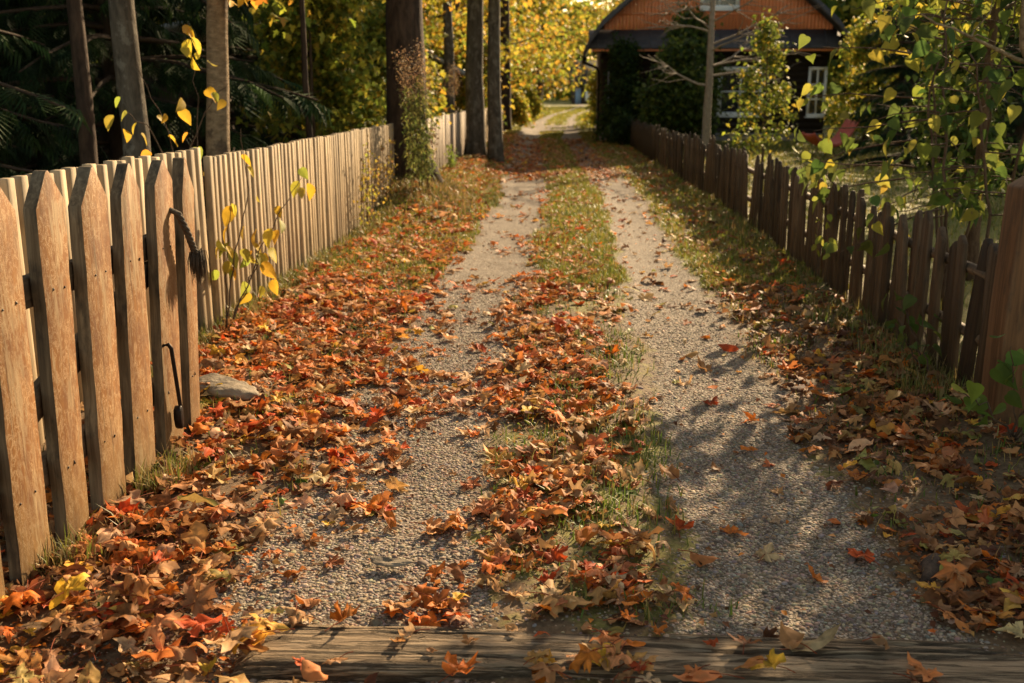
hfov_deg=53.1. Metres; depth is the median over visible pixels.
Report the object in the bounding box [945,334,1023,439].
raspberry plant
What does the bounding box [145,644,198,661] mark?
fallen leaf
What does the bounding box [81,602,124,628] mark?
fallen leaf
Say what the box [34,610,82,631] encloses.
fallen leaf
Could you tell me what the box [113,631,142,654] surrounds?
fallen leaf
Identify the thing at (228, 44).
maple tree
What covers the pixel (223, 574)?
fallen leaf
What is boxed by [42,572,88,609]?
fallen leaf
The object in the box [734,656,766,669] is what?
fallen leaf
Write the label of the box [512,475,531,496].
fallen leaf
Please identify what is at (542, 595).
fallen leaf
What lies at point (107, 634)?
fallen leaf
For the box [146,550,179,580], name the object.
fallen leaf
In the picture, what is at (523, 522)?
fallen leaf
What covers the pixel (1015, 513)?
fallen leaf
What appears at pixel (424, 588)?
fallen leaf
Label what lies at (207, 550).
fallen leaf
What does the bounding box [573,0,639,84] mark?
maple tree
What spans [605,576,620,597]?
fallen leaf
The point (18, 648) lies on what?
fallen leaf
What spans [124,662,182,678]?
fallen leaf
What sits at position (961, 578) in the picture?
fallen leaf
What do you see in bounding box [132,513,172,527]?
fallen leaf
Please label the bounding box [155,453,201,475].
fallen leaf
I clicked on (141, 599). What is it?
fallen leaf
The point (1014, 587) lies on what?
fallen leaf
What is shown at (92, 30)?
spruce tree
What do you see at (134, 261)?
picket gate
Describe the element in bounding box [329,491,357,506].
fallen leaf
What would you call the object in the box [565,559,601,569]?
fallen leaf
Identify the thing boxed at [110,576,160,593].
fallen leaf
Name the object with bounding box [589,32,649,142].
ivy shrub
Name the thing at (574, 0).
sky
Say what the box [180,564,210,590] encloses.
fallen leaf
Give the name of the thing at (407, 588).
fallen leaf
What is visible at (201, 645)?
fallen leaf
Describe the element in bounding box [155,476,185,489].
fallen leaf
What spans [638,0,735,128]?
lilac shrub
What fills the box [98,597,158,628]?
fallen leaf
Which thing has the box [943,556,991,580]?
fallen leaf
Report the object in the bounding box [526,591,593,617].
fallen leaf
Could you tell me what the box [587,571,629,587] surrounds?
fallen leaf
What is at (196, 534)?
fallen leaf
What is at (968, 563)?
fallen leaf
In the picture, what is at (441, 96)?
hazel bush
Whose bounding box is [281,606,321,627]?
fallen leaf
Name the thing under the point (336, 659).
fallen leaf
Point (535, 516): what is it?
fallen leaf
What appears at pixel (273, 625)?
fallen leaf
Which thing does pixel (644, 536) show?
fallen leaf
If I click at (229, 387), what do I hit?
stone
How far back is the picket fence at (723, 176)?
7.46 m
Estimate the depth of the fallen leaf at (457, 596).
3.32 m
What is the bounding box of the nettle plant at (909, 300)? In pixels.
[881,289,941,374]
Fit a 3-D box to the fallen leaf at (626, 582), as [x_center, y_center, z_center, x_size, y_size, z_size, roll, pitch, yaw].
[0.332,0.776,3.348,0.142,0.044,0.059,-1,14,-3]
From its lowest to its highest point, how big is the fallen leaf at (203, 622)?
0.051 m
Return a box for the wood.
[2,0,1018,131]
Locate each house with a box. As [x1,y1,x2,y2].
[568,60,596,103]
[581,0,854,140]
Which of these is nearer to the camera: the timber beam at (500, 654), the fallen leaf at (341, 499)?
the timber beam at (500, 654)
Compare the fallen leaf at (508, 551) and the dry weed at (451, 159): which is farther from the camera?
the dry weed at (451, 159)
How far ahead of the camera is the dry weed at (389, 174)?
12.67 m
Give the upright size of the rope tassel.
0.374 m
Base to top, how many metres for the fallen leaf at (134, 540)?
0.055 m
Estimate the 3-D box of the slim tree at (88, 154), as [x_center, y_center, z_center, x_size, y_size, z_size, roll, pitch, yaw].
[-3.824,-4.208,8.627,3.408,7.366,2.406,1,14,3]
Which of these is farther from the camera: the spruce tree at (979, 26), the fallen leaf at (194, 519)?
the spruce tree at (979, 26)
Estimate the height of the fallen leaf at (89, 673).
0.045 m
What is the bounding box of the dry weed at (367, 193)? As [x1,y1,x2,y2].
[353,135,384,225]
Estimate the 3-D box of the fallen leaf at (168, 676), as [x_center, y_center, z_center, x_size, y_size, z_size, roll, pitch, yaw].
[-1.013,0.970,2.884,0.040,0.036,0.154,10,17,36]
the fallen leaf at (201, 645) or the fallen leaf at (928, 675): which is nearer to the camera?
the fallen leaf at (928, 675)
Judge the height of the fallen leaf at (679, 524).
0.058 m
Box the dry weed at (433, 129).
[430,115,437,161]
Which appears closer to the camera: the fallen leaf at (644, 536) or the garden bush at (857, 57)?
the fallen leaf at (644, 536)
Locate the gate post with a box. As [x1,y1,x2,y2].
[981,176,1023,423]
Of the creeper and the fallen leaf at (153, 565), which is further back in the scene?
the creeper
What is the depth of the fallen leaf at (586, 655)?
2.88 m
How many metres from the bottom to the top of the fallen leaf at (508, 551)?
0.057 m
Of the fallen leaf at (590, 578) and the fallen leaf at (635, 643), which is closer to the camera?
the fallen leaf at (635, 643)
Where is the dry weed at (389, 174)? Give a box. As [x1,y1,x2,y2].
[374,129,397,203]
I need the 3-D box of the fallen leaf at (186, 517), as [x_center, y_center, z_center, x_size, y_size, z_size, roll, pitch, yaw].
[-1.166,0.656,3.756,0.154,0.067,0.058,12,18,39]
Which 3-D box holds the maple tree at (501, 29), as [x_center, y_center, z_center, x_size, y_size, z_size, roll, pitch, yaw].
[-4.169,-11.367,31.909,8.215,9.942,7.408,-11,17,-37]
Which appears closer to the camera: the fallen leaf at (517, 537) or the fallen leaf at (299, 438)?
the fallen leaf at (517, 537)
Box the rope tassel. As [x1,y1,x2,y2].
[169,207,209,284]
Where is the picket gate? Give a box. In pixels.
[0,157,199,611]
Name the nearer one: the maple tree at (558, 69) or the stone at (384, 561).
the stone at (384, 561)
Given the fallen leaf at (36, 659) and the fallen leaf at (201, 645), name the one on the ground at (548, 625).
the fallen leaf at (36, 659)
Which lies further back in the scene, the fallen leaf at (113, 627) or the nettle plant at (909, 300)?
the nettle plant at (909, 300)
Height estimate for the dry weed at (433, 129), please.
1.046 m
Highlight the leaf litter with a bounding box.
[0,132,1023,682]
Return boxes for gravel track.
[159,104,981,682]
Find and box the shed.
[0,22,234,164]
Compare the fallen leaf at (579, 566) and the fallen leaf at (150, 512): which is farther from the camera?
the fallen leaf at (150, 512)
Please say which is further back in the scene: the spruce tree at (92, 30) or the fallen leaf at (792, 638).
the spruce tree at (92, 30)
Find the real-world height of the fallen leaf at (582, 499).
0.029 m
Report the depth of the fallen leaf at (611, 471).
4.31 m
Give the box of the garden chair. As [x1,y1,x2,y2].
[802,119,858,158]
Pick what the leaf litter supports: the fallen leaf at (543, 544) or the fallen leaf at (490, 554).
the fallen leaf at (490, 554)
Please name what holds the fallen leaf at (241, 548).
on the leaf litter
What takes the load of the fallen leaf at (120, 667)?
on the ground at (548, 625)
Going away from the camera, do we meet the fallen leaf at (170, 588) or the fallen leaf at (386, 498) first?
the fallen leaf at (170, 588)
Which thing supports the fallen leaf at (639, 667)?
on the timber beam at (500, 654)
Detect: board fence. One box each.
[427,111,465,168]
[485,104,502,140]
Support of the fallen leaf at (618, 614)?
on the ground at (548, 625)
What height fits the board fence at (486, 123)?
1.333 m
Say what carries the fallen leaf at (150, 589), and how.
on the ground at (548, 625)
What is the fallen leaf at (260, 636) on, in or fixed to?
on the timber beam at (500, 654)
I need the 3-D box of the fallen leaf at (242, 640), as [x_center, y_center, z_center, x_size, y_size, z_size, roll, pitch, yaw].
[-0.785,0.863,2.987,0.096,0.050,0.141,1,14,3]
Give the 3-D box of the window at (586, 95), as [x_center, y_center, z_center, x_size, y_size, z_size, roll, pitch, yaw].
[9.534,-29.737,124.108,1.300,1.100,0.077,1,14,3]
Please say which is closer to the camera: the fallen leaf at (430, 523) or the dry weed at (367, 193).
the fallen leaf at (430, 523)
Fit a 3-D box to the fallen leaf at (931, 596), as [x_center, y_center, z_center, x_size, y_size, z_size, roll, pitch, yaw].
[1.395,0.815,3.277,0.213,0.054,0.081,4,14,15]
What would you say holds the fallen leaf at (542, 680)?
on the timber beam at (500, 654)
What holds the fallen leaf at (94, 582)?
on the leaf litter
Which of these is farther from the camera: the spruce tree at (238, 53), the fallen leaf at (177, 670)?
the spruce tree at (238, 53)
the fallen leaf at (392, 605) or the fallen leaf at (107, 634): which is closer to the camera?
the fallen leaf at (107, 634)
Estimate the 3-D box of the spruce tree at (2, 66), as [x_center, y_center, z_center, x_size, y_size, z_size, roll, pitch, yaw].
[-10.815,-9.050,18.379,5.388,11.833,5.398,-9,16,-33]
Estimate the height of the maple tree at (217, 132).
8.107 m
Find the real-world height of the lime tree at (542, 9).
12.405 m
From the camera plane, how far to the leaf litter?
5.25 m
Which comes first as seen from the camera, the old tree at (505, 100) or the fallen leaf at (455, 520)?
the fallen leaf at (455, 520)
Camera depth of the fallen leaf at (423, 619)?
3.21 m
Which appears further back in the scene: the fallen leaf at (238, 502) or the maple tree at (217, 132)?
the maple tree at (217, 132)
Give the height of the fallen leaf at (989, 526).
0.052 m
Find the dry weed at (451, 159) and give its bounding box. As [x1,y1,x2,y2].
[444,144,458,167]
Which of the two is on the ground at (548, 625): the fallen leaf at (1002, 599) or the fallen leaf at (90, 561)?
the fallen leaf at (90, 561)
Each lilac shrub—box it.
[631,26,732,145]
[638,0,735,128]
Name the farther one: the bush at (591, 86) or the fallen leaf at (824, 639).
the bush at (591, 86)
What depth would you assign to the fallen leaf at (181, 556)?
3.59 m
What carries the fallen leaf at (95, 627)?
on the ground at (548, 625)
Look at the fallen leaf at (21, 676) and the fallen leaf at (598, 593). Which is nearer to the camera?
the fallen leaf at (21, 676)
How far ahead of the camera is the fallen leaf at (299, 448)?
4.64 m
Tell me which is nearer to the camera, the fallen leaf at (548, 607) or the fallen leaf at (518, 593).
the fallen leaf at (548, 607)
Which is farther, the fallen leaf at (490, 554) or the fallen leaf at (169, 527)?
the fallen leaf at (169, 527)
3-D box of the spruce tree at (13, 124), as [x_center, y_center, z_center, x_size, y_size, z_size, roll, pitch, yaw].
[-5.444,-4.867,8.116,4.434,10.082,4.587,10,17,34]
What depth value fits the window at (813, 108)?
32.48 m
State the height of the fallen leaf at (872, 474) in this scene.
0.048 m
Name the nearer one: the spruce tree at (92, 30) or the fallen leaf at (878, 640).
the fallen leaf at (878, 640)
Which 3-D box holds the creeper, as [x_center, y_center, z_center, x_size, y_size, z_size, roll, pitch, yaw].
[2.410,-0.999,8.053,0.174,0.704,0.353,-4,14,-15]
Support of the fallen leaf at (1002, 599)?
on the leaf litter
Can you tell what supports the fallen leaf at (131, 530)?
on the leaf litter
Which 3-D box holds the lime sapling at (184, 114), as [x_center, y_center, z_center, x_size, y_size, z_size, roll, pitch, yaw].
[-2.458,-1.246,7.394,0.858,2.003,0.329,-3,14,-14]
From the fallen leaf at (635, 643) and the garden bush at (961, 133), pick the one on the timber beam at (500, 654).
the fallen leaf at (635, 643)
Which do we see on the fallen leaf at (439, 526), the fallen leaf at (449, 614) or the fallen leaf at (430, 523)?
the fallen leaf at (430, 523)
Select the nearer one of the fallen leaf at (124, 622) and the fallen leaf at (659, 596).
the fallen leaf at (124, 622)
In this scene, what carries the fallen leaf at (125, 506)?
on the leaf litter
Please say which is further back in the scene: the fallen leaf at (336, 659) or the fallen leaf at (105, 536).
the fallen leaf at (105, 536)
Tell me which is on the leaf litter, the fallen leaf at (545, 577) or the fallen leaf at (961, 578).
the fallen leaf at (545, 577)
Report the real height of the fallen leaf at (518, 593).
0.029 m
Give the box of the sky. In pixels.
[533,0,864,84]
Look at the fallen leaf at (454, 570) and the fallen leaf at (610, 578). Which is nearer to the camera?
the fallen leaf at (610, 578)
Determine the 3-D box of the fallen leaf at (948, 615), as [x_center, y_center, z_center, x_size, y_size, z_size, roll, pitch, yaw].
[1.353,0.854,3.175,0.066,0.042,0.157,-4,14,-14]
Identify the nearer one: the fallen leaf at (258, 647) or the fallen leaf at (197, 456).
the fallen leaf at (258, 647)
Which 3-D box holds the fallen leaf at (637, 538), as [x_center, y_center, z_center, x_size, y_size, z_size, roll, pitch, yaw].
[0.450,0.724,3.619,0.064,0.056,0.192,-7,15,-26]
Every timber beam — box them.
[227,623,1023,682]
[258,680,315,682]
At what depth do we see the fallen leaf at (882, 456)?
4.40 m
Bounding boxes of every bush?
[229,0,385,143]
[251,1,376,138]
[259,49,464,140]
[317,1,450,131]
[348,0,455,115]
[426,7,509,124]
[511,73,534,90]
[511,84,535,128]
[518,83,549,122]
[579,64,596,125]
[788,0,1023,310]
[818,13,900,141]
[883,14,1023,209]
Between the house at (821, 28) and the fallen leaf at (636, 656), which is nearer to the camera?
the fallen leaf at (636, 656)
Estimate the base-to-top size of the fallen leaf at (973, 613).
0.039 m
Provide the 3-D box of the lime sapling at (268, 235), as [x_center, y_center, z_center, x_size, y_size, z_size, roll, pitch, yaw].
[-1.658,-0.796,7.020,0.338,1.305,0.989,7,16,27]
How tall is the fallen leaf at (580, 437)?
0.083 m
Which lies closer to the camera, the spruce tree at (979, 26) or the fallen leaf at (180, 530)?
the fallen leaf at (180, 530)
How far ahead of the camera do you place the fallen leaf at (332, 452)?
4.60 m
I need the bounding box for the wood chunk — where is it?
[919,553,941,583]
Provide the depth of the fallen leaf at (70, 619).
3.14 m
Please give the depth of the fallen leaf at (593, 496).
4.05 m
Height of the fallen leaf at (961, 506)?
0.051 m
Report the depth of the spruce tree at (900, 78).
29.13 m
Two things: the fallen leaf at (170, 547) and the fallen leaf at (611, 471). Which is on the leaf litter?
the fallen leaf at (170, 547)
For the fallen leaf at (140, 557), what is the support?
on the leaf litter
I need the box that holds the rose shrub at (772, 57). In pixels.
[722,8,808,162]
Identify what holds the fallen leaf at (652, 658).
on the timber beam at (500, 654)
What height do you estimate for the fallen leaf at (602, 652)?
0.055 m
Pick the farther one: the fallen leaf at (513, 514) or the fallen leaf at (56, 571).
the fallen leaf at (513, 514)
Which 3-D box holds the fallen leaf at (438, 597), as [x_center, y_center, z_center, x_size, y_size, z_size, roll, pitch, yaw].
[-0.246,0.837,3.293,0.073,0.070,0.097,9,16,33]
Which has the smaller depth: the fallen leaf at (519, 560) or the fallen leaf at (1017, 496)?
the fallen leaf at (519, 560)
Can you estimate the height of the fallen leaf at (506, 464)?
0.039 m
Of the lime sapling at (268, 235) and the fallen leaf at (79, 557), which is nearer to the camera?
the fallen leaf at (79, 557)
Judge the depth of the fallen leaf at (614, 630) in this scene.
3.08 m
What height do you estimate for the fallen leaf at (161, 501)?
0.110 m
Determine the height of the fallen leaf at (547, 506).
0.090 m
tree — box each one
[0,0,103,169]
[0,0,205,172]
[0,0,335,176]
[0,27,69,102]
[0,30,107,177]
[44,2,339,146]
[66,0,97,165]
[108,0,150,157]
[148,0,304,150]
[206,0,267,260]
[252,0,355,138]
[339,0,514,109]
[385,0,449,185]
[422,0,487,114]
[422,0,504,162]
[422,0,584,86]
[423,0,536,83]
[423,0,539,130]
[424,0,584,100]
[438,62,461,154]
[463,0,507,157]
[510,0,617,113]
[529,1,578,97]
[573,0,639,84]
[633,0,820,156]
[831,0,1021,280]
[832,0,960,169]
[840,0,943,146]
[915,1,1023,163]
[918,2,1018,140]
[920,0,1023,175]
[929,1,1023,181]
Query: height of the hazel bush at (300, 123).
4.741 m
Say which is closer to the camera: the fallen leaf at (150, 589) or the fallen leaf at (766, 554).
the fallen leaf at (150, 589)
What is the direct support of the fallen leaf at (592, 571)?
on the leaf litter
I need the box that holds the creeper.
[802,174,836,259]
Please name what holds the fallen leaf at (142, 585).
on the leaf litter
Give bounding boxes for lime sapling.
[104,25,227,196]
[211,129,314,327]
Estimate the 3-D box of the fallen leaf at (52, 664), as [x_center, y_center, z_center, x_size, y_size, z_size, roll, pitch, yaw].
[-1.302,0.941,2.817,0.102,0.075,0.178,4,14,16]
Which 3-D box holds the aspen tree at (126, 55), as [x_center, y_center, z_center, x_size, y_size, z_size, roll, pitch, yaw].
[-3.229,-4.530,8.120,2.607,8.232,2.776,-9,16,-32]
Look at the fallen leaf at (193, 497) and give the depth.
3.92 m
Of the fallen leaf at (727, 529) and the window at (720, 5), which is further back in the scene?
the window at (720, 5)
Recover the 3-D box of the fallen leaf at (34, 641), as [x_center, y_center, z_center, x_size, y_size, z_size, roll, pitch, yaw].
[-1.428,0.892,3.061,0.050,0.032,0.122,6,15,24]
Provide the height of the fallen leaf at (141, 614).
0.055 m
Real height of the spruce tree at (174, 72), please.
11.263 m
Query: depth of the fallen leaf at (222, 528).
3.74 m
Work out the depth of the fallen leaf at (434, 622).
3.21 m
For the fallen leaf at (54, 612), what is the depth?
3.16 m
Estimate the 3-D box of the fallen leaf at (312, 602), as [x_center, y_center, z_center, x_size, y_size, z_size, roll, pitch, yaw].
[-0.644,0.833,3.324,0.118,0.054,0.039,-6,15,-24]
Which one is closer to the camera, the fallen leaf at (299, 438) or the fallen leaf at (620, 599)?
the fallen leaf at (620, 599)
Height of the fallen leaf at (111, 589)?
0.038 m
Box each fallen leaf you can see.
[0,578,47,615]
[0,662,43,682]
[9,644,31,651]
[12,576,46,603]
[12,650,41,682]
[23,630,51,646]
[34,567,62,588]
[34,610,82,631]
[39,654,62,680]
[41,605,74,630]
[41,638,64,666]
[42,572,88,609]
[42,668,83,682]
[43,571,89,599]
[46,560,105,575]
[52,618,102,641]
[53,564,95,588]
[57,549,100,570]
[60,615,76,633]
[61,590,100,604]
[63,557,78,595]
[71,642,101,660]
[72,629,118,656]
[74,619,113,648]
[76,607,116,620]
[77,660,100,682]
[80,553,97,567]
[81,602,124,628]
[85,569,105,593]
[94,624,124,636]
[96,522,135,535]
[97,520,126,542]
[98,539,156,557]
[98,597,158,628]
[102,539,138,550]
[104,497,140,516]
[106,580,127,600]
[107,663,124,676]
[108,590,155,618]
[109,489,153,505]
[110,507,156,520]
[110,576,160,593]
[113,534,153,549]
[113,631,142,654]
[114,616,145,629]
[115,581,155,601]
[117,617,151,636]
[118,565,164,600]
[119,548,164,571]
[120,554,152,568]
[121,595,149,604]
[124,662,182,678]
[125,650,156,670]
[129,610,187,649]
[130,669,169,682]
[131,558,173,573]
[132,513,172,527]
[132,637,181,663]
[144,490,184,518]
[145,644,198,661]
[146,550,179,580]
[147,550,177,565]
[148,587,183,595]
[149,582,183,596]
[149,593,173,603]
[150,543,192,553]
[150,674,174,682]
[151,522,186,540]
[152,548,177,562]
[153,573,173,584]
[153,596,185,612]
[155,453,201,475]
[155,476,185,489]
[155,596,180,605]
[160,658,230,674]
[162,518,187,532]
[167,662,201,674]
[169,669,220,682]
[171,475,217,491]
[174,493,218,505]
[174,521,208,549]
[174,579,218,615]
[174,613,234,636]
[175,548,195,560]
[178,642,207,652]
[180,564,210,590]
[181,509,203,525]
[182,513,200,526]
[182,617,219,645]
[191,547,216,558]
[193,569,252,583]
[197,630,224,642]
[197,657,216,682]
[199,443,224,458]
[203,619,258,652]
[205,504,233,517]
[205,514,245,539]
[207,551,234,568]
[210,597,227,609]
[211,543,259,554]
[212,492,250,515]
[219,623,265,656]
[221,563,250,584]
[233,530,272,551]
[237,450,281,467]
[238,639,253,650]
[240,511,284,520]
[240,613,289,631]
[244,640,269,652]
[245,509,279,546]
[249,620,279,643]
[250,628,294,644]
[280,565,312,578]
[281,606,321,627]
[283,443,304,456]
[286,433,301,443]
[287,462,314,475]
[288,603,305,623]
[293,658,327,682]
[295,471,342,482]
[295,594,329,606]
[323,651,352,664]
[324,600,360,631]
[327,448,350,463]
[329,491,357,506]
[351,493,382,514]
[364,504,401,511]
[367,598,418,611]
[373,490,394,507]
[380,476,407,493]
[397,606,432,623]
[398,584,432,600]
[398,621,429,637]
[403,582,439,613]
[410,515,451,534]
[411,611,447,626]
[421,522,471,532]
[423,561,445,583]
[428,589,449,613]
[438,651,478,682]
[441,592,467,601]
[442,610,470,617]
[443,608,473,627]
[445,514,473,528]
[445,563,464,582]
[473,549,519,557]
[475,567,499,585]
[484,549,503,562]
[486,458,527,472]
[490,560,515,569]
[494,487,517,498]
[498,545,518,557]
[500,501,521,523]
[501,586,530,597]
[509,527,541,548]
[511,516,546,530]
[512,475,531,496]
[512,552,540,571]
[516,460,535,477]
[516,560,534,569]
[517,506,566,520]
[522,539,545,549]
[523,648,550,664]
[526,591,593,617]
[529,662,571,682]
[531,566,559,586]
[532,663,547,682]
[533,576,574,602]
[534,544,567,564]
[535,603,558,617]
[537,536,558,550]
[540,591,566,610]
[541,504,567,515]
[544,465,582,487]
[550,488,582,503]
[558,464,585,480]
[559,497,577,508]
[561,478,600,500]
[562,493,591,506]
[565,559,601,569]
[568,446,590,466]
[568,462,593,474]
[568,560,581,577]
[568,564,603,590]
[569,643,613,673]
[572,563,622,585]
[573,423,586,448]
[574,579,622,604]
[575,526,598,549]
[579,562,612,581]
[581,640,621,670]
[586,488,604,505]
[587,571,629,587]
[588,627,628,645]
[592,622,626,634]
[592,636,623,668]
[596,571,633,585]
[597,468,620,479]
[598,558,648,572]
[599,528,638,540]
[600,543,634,557]
[602,641,632,668]
[603,573,642,614]
[603,612,648,624]
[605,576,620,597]
[608,539,628,548]
[610,604,632,619]
[611,639,645,646]
[612,541,655,573]
[617,457,650,486]
[617,650,647,667]
[618,571,646,590]
[620,570,656,587]
[620,585,636,595]
[621,517,664,542]
[621,588,652,605]
[623,655,658,673]
[624,536,649,553]
[624,672,660,682]
[627,521,644,537]
[629,587,673,606]
[629,661,652,674]
[659,463,681,482]
[666,515,694,537]
[666,582,696,600]
[669,594,697,611]
[673,670,744,682]
[678,549,718,566]
[683,664,709,679]
[719,524,748,535]
[728,633,761,654]
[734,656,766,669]
[742,648,795,672]
[756,542,779,562]
[779,621,816,653]
[780,623,840,651]
[848,548,879,565]
[853,469,894,482]
[860,452,892,468]
[862,633,889,649]
[893,671,926,682]
[898,537,922,550]
[907,651,942,682]
[912,586,984,607]
[924,602,970,632]
[931,556,976,591]
[934,448,967,458]
[937,562,965,586]
[938,549,971,561]
[939,507,967,527]
[941,444,960,460]
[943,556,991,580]
[955,500,977,521]
[958,599,1001,626]
[960,557,997,575]
[964,510,997,520]
[966,522,1013,529]
[968,547,995,557]
[969,605,1015,618]
[971,613,990,631]
[976,581,1012,610]
[977,537,1000,556]
[980,583,1018,596]
[985,595,1020,611]
[988,486,1023,501]
[994,563,1009,581]
[996,560,1023,574]
[999,587,1020,611]
[1003,489,1023,499]
[1004,508,1023,519]
[1005,499,1023,522]
[1011,498,1023,506]
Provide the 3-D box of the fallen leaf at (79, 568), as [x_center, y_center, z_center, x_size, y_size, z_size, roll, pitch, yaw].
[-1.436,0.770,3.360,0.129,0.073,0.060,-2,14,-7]
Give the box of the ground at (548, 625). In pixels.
[0,87,1023,682]
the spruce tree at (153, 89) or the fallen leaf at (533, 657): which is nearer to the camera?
the fallen leaf at (533, 657)
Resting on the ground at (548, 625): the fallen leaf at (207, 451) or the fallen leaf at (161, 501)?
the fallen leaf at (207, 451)
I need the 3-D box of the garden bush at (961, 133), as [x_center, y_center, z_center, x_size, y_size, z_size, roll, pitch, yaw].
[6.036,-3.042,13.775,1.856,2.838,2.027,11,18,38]
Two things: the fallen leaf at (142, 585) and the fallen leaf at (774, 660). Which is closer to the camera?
the fallen leaf at (774, 660)
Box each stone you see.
[199,373,259,400]
[370,556,413,566]
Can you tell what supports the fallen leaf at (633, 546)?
on the ground at (548, 625)
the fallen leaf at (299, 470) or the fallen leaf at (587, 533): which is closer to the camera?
the fallen leaf at (587, 533)
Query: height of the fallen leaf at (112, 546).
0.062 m
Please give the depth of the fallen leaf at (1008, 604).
3.22 m
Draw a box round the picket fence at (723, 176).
[630,118,998,386]
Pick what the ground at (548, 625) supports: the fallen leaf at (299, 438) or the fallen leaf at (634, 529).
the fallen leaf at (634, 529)
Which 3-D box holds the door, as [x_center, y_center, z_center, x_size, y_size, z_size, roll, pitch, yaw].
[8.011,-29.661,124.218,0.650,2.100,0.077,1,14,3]
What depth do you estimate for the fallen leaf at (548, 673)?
2.84 m
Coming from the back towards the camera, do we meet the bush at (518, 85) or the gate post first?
the bush at (518, 85)
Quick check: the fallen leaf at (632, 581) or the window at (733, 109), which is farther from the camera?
the window at (733, 109)
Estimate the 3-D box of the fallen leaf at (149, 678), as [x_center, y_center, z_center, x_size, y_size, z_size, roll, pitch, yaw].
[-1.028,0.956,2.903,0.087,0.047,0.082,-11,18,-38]
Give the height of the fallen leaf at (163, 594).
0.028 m
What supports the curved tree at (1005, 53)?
on the ground at (548, 625)
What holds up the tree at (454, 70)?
on the ground at (548, 625)
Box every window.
[585,91,589,100]
[700,0,739,10]
[715,67,763,116]
[804,67,827,117]
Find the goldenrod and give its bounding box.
[391,38,439,189]
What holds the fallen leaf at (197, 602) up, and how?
on the leaf litter
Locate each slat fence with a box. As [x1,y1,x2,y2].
[0,148,213,445]
[202,123,394,322]
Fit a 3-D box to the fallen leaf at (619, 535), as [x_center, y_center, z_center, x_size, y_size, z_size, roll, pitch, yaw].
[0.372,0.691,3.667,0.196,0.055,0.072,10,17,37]
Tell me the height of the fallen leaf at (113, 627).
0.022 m
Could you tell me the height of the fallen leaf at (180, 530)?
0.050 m
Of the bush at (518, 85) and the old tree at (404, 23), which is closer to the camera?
the old tree at (404, 23)
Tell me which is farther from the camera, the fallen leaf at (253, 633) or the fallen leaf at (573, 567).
the fallen leaf at (573, 567)
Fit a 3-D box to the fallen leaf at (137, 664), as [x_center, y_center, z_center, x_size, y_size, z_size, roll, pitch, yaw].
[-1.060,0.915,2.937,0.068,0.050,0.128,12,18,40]
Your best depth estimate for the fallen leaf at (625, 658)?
2.92 m
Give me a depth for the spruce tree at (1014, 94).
21.11 m
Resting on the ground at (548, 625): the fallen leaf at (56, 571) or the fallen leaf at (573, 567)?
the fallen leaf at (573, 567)
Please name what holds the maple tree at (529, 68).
on the ground at (548, 625)
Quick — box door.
[575,88,580,103]
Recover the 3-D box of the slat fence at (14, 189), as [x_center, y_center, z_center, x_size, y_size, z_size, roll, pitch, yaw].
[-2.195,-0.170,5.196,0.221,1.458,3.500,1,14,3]
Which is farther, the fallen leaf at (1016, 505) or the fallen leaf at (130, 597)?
the fallen leaf at (1016, 505)
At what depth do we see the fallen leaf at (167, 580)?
3.40 m
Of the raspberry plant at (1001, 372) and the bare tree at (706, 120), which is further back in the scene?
the bare tree at (706, 120)
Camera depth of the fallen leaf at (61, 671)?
2.88 m
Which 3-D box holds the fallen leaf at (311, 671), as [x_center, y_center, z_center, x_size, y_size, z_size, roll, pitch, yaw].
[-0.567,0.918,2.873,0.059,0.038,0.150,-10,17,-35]
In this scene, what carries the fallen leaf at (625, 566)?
on the leaf litter
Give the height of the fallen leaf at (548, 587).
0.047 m
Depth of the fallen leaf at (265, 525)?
3.77 m
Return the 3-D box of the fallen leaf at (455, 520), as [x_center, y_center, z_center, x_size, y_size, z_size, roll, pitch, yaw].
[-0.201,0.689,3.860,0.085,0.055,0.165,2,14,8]
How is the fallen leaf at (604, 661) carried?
on the timber beam at (500, 654)
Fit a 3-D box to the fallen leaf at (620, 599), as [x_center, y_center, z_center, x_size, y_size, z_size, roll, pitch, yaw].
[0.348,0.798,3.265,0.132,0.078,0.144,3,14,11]
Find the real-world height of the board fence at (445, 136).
1.355 m
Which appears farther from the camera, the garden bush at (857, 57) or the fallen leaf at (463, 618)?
the garden bush at (857, 57)
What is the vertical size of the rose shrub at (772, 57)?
3.307 m
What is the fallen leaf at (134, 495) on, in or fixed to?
on the ground at (548, 625)
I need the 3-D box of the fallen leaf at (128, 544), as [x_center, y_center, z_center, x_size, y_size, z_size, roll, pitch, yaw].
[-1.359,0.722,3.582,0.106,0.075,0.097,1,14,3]
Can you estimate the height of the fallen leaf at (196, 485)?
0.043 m
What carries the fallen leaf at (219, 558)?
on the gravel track

